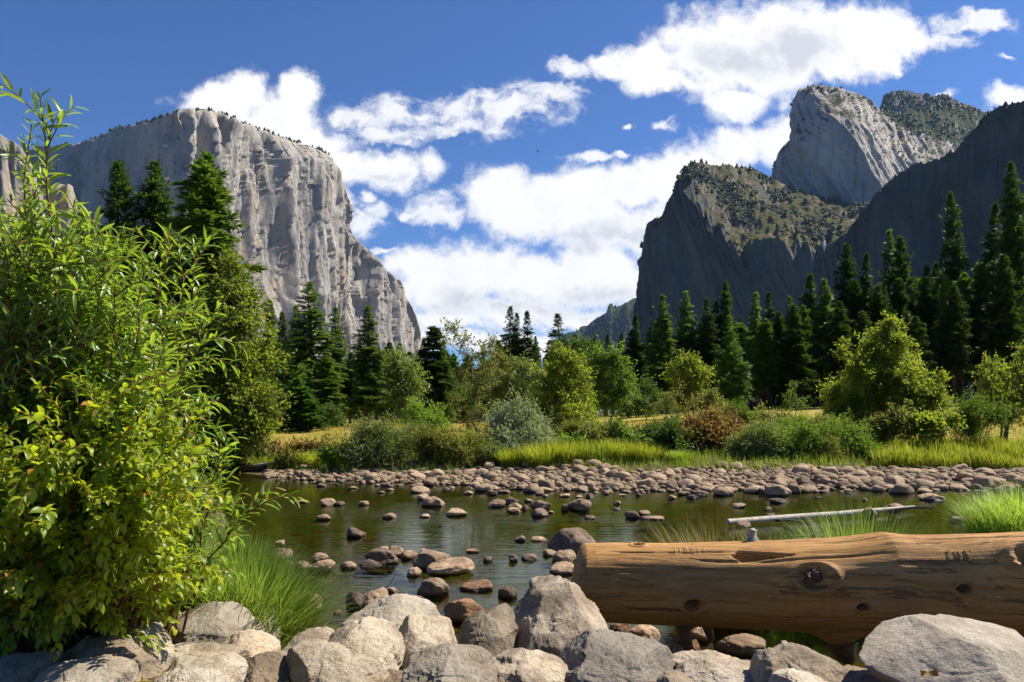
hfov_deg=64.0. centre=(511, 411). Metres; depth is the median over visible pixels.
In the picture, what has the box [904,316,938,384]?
fir tree
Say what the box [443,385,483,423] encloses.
oak tree
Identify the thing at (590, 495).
river rock
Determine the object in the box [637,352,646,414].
fir tree
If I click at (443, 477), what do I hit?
cobble
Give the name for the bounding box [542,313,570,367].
fir tree
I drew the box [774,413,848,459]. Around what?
willow bush
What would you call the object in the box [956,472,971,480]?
cobble
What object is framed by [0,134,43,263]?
granite pillar
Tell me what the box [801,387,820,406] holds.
fir tree
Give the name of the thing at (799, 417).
willow bush
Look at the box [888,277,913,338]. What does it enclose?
fir tree
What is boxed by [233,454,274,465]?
grass tussock
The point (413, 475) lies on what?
cobble
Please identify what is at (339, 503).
river rock
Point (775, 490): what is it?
river rock
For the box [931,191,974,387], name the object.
fir tree
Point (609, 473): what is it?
cobble
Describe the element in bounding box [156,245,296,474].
alder tree
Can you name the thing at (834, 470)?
cobble
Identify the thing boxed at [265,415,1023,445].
meadow grass
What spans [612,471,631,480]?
cobble
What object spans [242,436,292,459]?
russet bush
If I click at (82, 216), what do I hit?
pine tree
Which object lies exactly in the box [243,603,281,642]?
boulder
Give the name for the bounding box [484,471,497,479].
cobble
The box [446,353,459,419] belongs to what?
fir tree
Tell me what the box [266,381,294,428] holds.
fir tree
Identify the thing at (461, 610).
river rock
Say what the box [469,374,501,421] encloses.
oak tree
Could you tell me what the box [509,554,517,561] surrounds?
river rock
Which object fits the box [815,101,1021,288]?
ridge woods
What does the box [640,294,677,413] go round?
fir tree
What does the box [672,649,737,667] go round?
boulder
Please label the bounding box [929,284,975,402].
fir tree
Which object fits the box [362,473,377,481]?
cobble
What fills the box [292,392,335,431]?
pine tree
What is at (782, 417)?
willow bush
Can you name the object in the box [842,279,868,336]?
fir tree
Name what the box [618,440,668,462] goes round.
grass tussock
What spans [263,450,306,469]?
grass tussock
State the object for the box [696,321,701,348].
fir tree
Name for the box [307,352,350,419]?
fir tree
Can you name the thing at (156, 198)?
fir tree
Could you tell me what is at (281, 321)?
fir tree
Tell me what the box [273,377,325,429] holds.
pine tree
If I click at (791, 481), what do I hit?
cobble
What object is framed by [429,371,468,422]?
oak tree
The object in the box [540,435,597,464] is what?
grass tussock
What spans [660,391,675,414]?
oak tree
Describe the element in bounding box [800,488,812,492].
river rock
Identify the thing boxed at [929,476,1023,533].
sedge clump
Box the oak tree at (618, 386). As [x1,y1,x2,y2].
[580,334,642,419]
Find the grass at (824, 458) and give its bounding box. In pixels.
[231,438,880,472]
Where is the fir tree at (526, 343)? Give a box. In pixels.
[517,311,542,370]
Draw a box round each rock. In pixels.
[273,548,292,560]
[276,540,284,545]
[294,500,309,502]
[296,561,309,569]
[302,592,322,612]
[307,559,335,571]
[309,553,327,561]
[316,514,330,519]
[320,498,335,505]
[333,501,344,505]
[340,561,356,568]
[345,591,362,607]
[346,527,365,536]
[358,501,368,504]
[359,559,381,566]
[363,587,388,606]
[365,547,398,564]
[382,513,396,517]
[386,587,399,592]
[389,545,402,556]
[401,550,417,558]
[407,567,421,575]
[412,549,450,568]
[417,493,428,499]
[417,578,448,595]
[420,514,429,517]
[421,496,444,505]
[427,557,474,574]
[444,598,483,621]
[446,508,466,515]
[459,579,492,590]
[464,490,473,494]
[466,549,479,552]
[483,556,492,561]
[487,490,496,494]
[487,499,505,506]
[498,585,517,598]
[505,496,520,504]
[507,502,521,509]
[507,507,520,512]
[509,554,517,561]
[514,535,525,540]
[521,554,538,559]
[522,505,528,509]
[529,500,551,509]
[531,508,547,516]
[531,536,546,540]
[543,549,555,555]
[547,527,595,553]
[549,561,573,574]
[552,549,575,562]
[559,493,569,496]
[561,503,567,510]
[563,484,574,489]
[568,498,591,510]
[584,515,595,518]
[585,493,593,497]
[601,487,612,491]
[609,623,632,631]
[624,162,863,411]
[624,511,639,517]
[625,624,660,641]
[638,510,650,514]
[639,516,664,519]
[668,495,676,498]
[669,644,683,653]
[677,491,690,494]
[686,495,698,498]
[689,639,699,650]
[691,627,713,641]
[694,491,708,495]
[713,487,733,495]
[716,633,765,655]
[732,503,745,507]
[735,521,750,527]
[757,487,764,492]
[764,483,790,495]
[769,498,785,502]
[772,85,959,204]
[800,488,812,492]
[863,507,876,516]
[879,90,986,143]
[881,484,894,490]
[885,503,902,506]
[917,493,945,499]
[950,485,967,490]
[950,516,967,521]
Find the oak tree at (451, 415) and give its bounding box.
[441,402,457,422]
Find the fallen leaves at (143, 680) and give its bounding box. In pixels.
[0,650,273,681]
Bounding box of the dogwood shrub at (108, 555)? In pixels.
[0,365,242,663]
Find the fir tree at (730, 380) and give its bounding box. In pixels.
[710,330,754,409]
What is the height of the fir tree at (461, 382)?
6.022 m
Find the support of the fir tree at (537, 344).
on the ground at (810, 411)
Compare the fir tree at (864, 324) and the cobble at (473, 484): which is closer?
the cobble at (473, 484)
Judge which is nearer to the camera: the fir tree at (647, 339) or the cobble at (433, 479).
the cobble at (433, 479)
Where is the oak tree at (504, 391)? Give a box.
[492,374,518,416]
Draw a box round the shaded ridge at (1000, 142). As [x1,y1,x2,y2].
[815,101,1023,405]
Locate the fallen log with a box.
[571,528,1023,665]
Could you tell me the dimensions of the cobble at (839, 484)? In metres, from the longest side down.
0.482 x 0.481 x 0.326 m
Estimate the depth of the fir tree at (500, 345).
91.99 m
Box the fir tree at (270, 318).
[258,300,287,388]
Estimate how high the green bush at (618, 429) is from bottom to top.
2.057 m
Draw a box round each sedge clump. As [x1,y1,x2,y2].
[164,520,377,650]
[187,511,332,588]
[263,621,306,647]
[634,510,799,542]
[693,522,839,633]
[758,493,965,539]
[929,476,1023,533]
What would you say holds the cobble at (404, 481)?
on the gravel
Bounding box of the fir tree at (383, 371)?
[375,355,391,422]
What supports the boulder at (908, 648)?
on the ground at (810, 411)
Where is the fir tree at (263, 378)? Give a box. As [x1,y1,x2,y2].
[249,369,275,419]
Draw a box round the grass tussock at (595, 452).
[566,437,621,462]
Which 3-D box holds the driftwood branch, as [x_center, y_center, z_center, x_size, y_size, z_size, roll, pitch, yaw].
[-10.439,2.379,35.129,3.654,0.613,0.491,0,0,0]
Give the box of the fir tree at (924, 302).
[911,276,939,372]
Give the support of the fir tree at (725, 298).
on the ground at (810, 411)
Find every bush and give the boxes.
[197,431,241,475]
[209,435,274,472]
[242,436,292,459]
[267,444,308,468]
[279,433,336,452]
[311,435,352,466]
[331,408,416,471]
[394,414,435,444]
[397,417,468,467]
[410,422,443,446]
[431,424,497,467]
[473,382,558,450]
[477,431,507,466]
[544,430,597,443]
[554,413,597,437]
[568,418,611,443]
[589,413,651,443]
[626,420,663,445]
[641,413,679,430]
[644,411,704,456]
[676,400,750,454]
[681,408,719,422]
[711,396,760,424]
[716,409,807,458]
[741,420,768,428]
[745,399,796,425]
[763,428,804,457]
[766,411,813,441]
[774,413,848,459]
[784,410,817,424]
[799,421,851,459]
[800,412,840,433]
[813,405,886,460]
[853,419,896,443]
[857,397,927,443]
[901,407,967,444]
[940,388,1021,441]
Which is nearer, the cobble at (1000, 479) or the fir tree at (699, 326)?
the cobble at (1000, 479)
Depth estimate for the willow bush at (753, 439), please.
34.27 m
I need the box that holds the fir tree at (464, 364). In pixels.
[459,356,477,387]
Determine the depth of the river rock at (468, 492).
25.83 m
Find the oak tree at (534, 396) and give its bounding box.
[520,365,563,417]
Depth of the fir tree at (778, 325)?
97.80 m
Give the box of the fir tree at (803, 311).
[796,305,815,405]
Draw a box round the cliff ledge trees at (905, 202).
[640,130,1006,340]
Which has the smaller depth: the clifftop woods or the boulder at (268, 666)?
the boulder at (268, 666)
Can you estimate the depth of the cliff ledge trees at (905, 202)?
1530.66 m
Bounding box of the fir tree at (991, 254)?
[972,202,1005,332]
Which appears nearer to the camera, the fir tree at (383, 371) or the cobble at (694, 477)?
the cobble at (694, 477)
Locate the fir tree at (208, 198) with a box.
[148,149,267,394]
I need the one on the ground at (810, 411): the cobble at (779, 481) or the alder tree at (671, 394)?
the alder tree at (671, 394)
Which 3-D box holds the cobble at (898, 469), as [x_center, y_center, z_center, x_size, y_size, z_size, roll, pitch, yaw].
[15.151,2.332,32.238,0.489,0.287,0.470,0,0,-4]
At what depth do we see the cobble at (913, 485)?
27.53 m
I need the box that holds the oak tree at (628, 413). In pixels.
[606,377,639,418]
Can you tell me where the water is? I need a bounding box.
[203,473,1023,669]
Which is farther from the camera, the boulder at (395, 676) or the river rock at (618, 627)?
the river rock at (618, 627)
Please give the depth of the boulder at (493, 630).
6.28 m
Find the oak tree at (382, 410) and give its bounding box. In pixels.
[371,397,397,422]
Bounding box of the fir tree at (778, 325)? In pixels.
[759,311,790,407]
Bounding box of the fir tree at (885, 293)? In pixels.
[875,289,894,328]
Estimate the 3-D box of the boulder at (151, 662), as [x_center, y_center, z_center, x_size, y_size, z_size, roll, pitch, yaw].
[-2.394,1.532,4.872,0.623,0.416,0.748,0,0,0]
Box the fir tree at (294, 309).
[285,305,302,362]
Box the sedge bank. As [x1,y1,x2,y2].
[866,433,1023,468]
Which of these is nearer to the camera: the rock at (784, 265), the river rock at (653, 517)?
the river rock at (653, 517)
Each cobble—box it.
[263,472,275,476]
[299,464,308,468]
[321,474,332,477]
[357,470,369,476]
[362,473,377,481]
[399,479,410,483]
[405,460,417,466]
[407,469,417,474]
[409,472,425,478]
[410,483,422,486]
[410,485,429,492]
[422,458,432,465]
[422,479,434,485]
[426,477,436,482]
[427,469,443,476]
[438,475,448,480]
[463,472,473,475]
[470,482,478,486]
[471,477,482,482]
[474,484,492,490]
[475,468,486,474]
[483,462,494,468]
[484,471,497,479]
[489,481,498,485]
[498,490,510,492]
[511,473,526,478]
[517,475,529,481]
[528,485,544,492]
[533,474,544,479]
[535,466,549,472]
[538,479,555,487]
[540,487,554,491]
[550,476,560,480]
[554,481,564,486]
[564,478,574,482]
[570,476,580,482]
[572,459,582,463]
[573,464,587,472]
[574,486,587,490]
[582,471,594,477]
[583,481,594,487]
[586,459,601,466]
[587,466,597,472]
[597,468,609,473]
[597,478,607,482]
[598,463,610,468]
[602,481,612,487]
[605,469,618,477]
[611,483,623,486]
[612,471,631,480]
[636,478,655,486]
[642,471,655,478]
[649,472,665,480]
[664,469,675,476]
[664,480,677,487]
[672,468,681,473]
[677,478,693,486]
[680,468,690,474]
[683,474,701,481]
[699,481,712,487]
[699,485,711,491]
[713,468,725,473]
[715,461,728,468]
[728,462,742,469]
[740,482,753,487]
[744,485,759,492]
[747,472,758,477]
[769,475,788,483]
[771,478,786,485]
[787,479,796,484]
[787,483,800,492]
[792,465,810,474]
[796,476,809,484]
[811,469,826,474]
[813,474,828,481]
[817,478,830,484]
[822,467,839,474]
[822,472,837,479]
[835,481,849,487]
[838,474,851,478]
[839,466,854,472]
[846,476,862,483]
[850,470,866,476]
[858,476,869,480]
[868,470,884,476]
[868,480,887,487]
[869,485,885,491]
[870,477,883,480]
[884,475,904,483]
[888,483,913,493]
[891,467,903,472]
[906,468,921,474]
[909,483,918,488]
[912,479,934,489]
[915,475,931,480]
[917,488,932,492]
[934,474,947,478]
[934,484,947,489]
[952,463,967,469]
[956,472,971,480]
[960,478,972,482]
[969,473,987,477]
[971,475,992,487]
[974,467,993,472]
[981,471,994,474]
[988,476,1005,481]
[992,479,1000,485]
[995,484,1015,491]
[1002,473,1019,482]
[1012,476,1023,485]
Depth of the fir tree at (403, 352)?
89.81 m
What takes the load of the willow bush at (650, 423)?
on the ground at (810, 411)
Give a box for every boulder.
[0,650,65,681]
[33,654,138,681]
[60,622,174,681]
[153,652,247,681]
[170,601,254,644]
[170,642,249,665]
[222,629,280,660]
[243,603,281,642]
[243,651,290,681]
[281,626,333,655]
[286,638,382,681]
[328,616,404,680]
[342,593,439,629]
[384,670,403,681]
[398,613,457,669]
[401,643,497,681]
[458,603,517,656]
[494,647,570,681]
[513,575,608,656]
[559,629,674,681]
[656,670,692,681]
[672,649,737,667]
[676,657,750,681]
[748,640,846,681]
[768,668,826,681]
[841,664,879,681]
[858,614,1023,681]
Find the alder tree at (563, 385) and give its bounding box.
[523,339,601,436]
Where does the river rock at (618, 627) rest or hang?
in the water
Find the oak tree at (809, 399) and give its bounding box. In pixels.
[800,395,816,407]
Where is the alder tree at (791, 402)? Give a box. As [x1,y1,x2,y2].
[776,380,811,417]
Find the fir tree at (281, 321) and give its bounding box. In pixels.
[272,311,294,389]
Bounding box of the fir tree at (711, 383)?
[700,339,714,389]
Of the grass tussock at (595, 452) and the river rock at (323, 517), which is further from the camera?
the grass tussock at (595, 452)
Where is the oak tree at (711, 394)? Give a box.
[686,382,731,412]
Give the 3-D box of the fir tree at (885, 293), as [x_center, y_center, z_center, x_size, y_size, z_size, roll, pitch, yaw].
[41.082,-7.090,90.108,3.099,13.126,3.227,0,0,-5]
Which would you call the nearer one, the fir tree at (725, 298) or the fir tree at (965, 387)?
the fir tree at (725, 298)
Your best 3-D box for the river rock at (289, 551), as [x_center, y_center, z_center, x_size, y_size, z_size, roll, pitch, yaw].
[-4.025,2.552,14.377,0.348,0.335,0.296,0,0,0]
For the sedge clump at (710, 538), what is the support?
on the ground at (810, 411)
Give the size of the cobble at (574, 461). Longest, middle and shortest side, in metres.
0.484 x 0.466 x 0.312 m
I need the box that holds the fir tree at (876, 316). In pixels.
[866,285,899,370]
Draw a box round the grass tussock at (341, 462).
[329,456,369,467]
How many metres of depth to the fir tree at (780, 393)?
107.70 m
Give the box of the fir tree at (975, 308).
[955,263,1002,399]
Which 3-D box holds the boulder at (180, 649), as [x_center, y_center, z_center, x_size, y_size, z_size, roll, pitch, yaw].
[-2.032,1.660,5.280,0.576,0.265,0.524,0,0,0]
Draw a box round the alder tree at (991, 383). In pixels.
[966,339,1023,440]
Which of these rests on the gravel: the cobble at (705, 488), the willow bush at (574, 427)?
the cobble at (705, 488)
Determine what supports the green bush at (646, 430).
on the ground at (810, 411)
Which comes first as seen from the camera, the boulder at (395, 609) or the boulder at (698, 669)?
the boulder at (698, 669)
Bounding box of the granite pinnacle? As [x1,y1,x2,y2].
[45,184,77,246]
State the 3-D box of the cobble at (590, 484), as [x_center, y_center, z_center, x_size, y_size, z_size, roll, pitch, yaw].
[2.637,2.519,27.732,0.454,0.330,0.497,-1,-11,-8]
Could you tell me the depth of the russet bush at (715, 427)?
35.72 m
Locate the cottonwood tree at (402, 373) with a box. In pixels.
[377,344,433,423]
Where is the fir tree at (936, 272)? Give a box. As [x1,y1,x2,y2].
[930,261,942,382]
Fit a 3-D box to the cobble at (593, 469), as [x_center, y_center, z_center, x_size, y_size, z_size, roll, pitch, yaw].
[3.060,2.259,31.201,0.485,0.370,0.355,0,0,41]
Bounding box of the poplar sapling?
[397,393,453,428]
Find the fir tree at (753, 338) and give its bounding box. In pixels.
[736,292,769,409]
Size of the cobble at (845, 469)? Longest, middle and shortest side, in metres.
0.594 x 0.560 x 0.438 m
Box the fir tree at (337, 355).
[319,307,352,417]
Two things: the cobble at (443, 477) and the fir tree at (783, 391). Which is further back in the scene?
the fir tree at (783, 391)
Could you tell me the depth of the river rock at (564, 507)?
21.55 m
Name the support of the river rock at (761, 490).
on the ground at (810, 411)
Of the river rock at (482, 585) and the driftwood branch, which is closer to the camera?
the river rock at (482, 585)
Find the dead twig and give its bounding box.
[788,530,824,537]
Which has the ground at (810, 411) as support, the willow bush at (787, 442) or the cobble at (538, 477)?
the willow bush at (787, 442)
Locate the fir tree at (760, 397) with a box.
[757,323,762,408]
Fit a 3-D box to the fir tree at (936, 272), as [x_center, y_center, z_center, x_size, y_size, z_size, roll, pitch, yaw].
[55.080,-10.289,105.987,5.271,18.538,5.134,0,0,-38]
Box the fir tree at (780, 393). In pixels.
[780,315,784,406]
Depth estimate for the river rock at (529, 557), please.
14.39 m
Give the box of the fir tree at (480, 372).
[474,345,489,419]
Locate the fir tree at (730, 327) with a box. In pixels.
[712,315,742,396]
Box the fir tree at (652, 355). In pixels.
[645,321,665,378]
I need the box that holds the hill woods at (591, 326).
[543,304,632,357]
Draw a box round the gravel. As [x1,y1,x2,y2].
[263,461,1023,492]
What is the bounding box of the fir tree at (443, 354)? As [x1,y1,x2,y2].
[441,340,447,379]
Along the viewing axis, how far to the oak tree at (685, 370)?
71.78 m
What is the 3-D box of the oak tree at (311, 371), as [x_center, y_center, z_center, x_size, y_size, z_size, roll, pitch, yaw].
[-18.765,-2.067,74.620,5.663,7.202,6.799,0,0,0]
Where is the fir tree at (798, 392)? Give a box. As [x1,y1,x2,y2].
[774,387,811,395]
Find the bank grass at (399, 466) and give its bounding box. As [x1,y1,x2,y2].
[167,453,462,622]
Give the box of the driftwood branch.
[229,461,293,472]
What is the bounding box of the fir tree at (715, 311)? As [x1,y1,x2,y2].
[705,300,724,390]
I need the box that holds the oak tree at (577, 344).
[540,329,610,384]
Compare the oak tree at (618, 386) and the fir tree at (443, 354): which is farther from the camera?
the fir tree at (443, 354)
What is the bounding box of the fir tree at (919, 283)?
[910,276,935,300]
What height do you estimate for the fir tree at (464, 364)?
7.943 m
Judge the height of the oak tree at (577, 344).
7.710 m
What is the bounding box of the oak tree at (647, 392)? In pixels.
[625,372,664,421]
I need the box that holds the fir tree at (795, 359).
[775,303,818,407]
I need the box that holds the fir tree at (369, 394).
[341,305,395,423]
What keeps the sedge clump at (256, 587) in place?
on the ground at (810, 411)
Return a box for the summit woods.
[879,90,983,141]
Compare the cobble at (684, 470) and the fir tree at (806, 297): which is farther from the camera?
the fir tree at (806, 297)
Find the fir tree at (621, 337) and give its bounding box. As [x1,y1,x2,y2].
[617,332,625,370]
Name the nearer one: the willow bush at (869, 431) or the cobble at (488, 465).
the cobble at (488, 465)
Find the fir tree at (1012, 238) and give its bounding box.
[986,160,1023,384]
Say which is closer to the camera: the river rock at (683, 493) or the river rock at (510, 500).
the river rock at (510, 500)
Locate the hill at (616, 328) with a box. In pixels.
[543,298,635,362]
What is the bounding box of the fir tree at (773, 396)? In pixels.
[762,390,775,407]
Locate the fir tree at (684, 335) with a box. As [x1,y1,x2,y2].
[670,290,706,411]
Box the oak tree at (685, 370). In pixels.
[659,348,722,415]
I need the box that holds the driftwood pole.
[726,505,933,525]
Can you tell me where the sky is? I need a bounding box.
[0,0,1023,411]
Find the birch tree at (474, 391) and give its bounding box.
[437,317,501,433]
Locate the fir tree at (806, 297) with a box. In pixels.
[792,273,822,396]
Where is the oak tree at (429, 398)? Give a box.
[379,353,443,422]
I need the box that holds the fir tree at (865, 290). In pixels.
[858,253,874,320]
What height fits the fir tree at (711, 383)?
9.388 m
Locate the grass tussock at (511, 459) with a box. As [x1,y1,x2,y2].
[492,444,527,467]
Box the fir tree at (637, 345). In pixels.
[622,314,648,414]
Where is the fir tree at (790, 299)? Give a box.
[779,296,800,404]
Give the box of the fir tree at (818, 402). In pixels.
[816,394,819,406]
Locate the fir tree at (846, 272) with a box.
[828,241,866,391]
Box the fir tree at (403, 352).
[395,343,406,421]
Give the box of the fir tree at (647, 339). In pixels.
[641,326,652,373]
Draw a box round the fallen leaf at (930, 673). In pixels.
[920,669,938,676]
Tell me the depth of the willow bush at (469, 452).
33.52 m
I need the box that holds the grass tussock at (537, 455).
[513,438,567,468]
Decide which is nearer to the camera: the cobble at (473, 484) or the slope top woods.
the cobble at (473, 484)
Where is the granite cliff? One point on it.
(293, 206)
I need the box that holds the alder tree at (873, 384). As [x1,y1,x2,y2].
[813,310,953,437]
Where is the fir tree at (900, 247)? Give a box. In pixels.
[887,235,920,329]
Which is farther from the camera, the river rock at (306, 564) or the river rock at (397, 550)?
the river rock at (397, 550)
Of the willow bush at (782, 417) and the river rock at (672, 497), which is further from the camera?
the willow bush at (782, 417)
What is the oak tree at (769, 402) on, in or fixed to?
on the ground at (810, 411)
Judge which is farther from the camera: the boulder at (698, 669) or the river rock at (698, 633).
the river rock at (698, 633)
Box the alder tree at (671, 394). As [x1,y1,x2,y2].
[640,378,706,421]
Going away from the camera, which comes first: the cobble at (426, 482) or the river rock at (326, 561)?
the river rock at (326, 561)
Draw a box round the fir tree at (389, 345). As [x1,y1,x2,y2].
[384,341,394,413]
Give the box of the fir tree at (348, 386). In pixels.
[335,352,362,423]
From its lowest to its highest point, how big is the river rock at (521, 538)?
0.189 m
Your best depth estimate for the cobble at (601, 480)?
28.66 m
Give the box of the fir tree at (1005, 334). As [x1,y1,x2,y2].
[975,252,1023,401]
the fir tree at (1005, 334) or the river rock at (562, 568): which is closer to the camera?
the river rock at (562, 568)
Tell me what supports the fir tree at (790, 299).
on the ground at (810, 411)
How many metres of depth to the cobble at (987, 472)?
31.25 m
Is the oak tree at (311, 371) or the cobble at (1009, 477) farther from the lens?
the oak tree at (311, 371)
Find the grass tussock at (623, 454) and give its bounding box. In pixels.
[591,436,645,462]
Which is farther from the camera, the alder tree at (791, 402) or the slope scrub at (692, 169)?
the slope scrub at (692, 169)
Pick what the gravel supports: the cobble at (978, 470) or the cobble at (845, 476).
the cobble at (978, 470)
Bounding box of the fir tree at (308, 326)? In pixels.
[268,281,354,408]
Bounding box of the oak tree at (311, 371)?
[272,351,339,401]
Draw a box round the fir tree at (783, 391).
[770,329,791,407]
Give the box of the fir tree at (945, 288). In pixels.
[929,275,957,402]
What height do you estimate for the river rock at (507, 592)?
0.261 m
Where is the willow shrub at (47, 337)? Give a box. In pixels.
[0,72,306,653]
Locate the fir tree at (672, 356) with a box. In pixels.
[664,345,676,387]
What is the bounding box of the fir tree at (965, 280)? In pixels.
[953,272,976,401]
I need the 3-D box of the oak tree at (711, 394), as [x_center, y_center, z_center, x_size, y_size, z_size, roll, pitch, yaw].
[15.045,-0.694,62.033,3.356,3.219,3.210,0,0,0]
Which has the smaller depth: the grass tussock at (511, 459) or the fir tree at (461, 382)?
the grass tussock at (511, 459)
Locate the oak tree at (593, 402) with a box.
[571,375,602,415]
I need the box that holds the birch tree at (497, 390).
[467,330,524,428]
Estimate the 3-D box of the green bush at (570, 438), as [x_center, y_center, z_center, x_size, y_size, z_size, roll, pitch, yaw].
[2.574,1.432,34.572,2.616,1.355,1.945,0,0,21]
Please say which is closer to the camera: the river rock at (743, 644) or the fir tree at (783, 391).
the river rock at (743, 644)
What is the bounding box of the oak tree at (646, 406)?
[638,383,664,416]
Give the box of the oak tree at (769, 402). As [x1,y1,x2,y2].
[761,398,773,409]
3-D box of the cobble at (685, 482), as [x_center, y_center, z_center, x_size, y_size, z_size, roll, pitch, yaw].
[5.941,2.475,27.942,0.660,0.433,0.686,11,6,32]
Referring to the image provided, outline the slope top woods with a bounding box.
[636,158,838,290]
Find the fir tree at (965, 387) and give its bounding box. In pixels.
[964,378,967,400]
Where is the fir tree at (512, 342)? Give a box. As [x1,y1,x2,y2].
[499,305,522,368]
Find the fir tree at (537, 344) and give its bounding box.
[533,336,542,367]
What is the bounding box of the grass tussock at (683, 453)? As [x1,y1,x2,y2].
[663,448,698,462]
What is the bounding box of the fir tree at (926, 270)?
[910,264,941,377]
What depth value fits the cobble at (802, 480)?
28.62 m
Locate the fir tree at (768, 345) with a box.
[753,318,783,409]
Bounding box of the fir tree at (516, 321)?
[511,312,525,356]
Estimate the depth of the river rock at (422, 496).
24.23 m
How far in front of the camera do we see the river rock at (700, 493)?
25.33 m
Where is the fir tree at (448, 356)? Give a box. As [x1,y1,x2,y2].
[444,350,450,362]
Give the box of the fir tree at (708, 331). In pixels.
[692,297,722,390]
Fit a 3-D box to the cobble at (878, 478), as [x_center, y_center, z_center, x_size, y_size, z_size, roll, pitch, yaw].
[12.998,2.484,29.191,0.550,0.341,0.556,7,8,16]
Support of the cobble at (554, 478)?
on the gravel
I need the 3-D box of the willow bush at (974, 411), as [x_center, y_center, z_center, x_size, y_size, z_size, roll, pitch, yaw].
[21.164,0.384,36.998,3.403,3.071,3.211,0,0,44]
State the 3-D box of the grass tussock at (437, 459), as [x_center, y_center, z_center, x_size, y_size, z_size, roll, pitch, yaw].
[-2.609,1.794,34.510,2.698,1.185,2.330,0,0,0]
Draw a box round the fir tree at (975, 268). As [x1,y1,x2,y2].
[969,261,981,395]
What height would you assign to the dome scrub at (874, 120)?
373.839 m
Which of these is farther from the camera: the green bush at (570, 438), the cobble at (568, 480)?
the green bush at (570, 438)
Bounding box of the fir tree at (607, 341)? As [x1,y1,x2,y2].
[603,333,613,415]
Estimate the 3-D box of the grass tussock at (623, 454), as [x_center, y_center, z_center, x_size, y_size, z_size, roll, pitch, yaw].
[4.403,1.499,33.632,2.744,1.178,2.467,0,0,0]
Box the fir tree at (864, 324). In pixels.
[841,310,876,385]
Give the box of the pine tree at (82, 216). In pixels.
[65,212,95,321]
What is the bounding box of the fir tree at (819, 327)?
[805,278,836,405]
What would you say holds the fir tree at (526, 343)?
on the ground at (810, 411)
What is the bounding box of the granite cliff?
[26,108,422,366]
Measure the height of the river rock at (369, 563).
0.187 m
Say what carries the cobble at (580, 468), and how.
on the gravel
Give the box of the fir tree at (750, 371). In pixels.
[740,347,755,408]
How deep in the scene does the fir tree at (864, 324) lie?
85.90 m
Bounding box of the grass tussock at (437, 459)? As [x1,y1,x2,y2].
[429,449,466,466]
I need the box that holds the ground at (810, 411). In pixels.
[0,401,1023,681]
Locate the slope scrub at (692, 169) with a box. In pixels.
[669,161,872,251]
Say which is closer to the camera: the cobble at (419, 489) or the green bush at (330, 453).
the cobble at (419, 489)
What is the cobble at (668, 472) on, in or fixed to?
on the gravel
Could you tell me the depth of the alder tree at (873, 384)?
42.74 m
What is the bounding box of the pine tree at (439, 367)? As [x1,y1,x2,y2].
[411,325,453,410]
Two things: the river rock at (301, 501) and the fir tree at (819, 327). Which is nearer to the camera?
the river rock at (301, 501)
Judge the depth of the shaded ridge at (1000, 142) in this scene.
1465.34 m
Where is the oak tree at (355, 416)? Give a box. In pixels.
[346,405,364,420]
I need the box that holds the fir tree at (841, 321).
[814,301,860,383]
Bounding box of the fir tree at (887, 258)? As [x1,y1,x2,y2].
[868,229,907,315]
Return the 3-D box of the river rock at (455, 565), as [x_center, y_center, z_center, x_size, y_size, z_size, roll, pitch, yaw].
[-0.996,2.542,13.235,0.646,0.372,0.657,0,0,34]
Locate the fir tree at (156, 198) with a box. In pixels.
[110,160,189,356]
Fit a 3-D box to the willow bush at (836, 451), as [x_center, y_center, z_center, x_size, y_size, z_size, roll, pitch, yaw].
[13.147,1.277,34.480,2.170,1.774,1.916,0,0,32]
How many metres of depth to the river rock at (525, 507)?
21.80 m
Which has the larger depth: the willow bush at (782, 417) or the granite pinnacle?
the granite pinnacle
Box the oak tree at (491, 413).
[484,409,493,421]
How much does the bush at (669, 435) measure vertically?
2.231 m
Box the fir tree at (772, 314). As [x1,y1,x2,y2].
[758,291,777,399]
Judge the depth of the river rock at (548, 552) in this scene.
14.81 m
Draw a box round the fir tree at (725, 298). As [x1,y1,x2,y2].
[710,281,739,386]
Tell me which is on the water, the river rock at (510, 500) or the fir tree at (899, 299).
the river rock at (510, 500)
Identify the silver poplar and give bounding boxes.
[497,348,556,415]
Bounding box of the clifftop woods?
[34,107,351,233]
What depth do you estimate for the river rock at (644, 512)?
20.69 m
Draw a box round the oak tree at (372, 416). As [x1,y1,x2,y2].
[361,411,373,419]
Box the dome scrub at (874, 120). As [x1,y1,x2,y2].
[873,115,954,174]
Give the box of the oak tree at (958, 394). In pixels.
[941,384,962,401]
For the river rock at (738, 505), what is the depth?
22.27 m
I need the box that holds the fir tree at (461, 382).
[459,368,470,388]
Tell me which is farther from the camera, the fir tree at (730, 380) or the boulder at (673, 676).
the fir tree at (730, 380)
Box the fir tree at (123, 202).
[85,160,154,371]
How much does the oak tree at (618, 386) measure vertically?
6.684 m
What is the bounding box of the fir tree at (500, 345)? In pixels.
[489,340,505,381]
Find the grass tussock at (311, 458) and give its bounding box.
[292,448,336,467]
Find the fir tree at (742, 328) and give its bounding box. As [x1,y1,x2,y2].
[734,322,751,349]
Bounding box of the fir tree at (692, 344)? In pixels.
[677,339,702,410]
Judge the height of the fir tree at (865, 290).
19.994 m

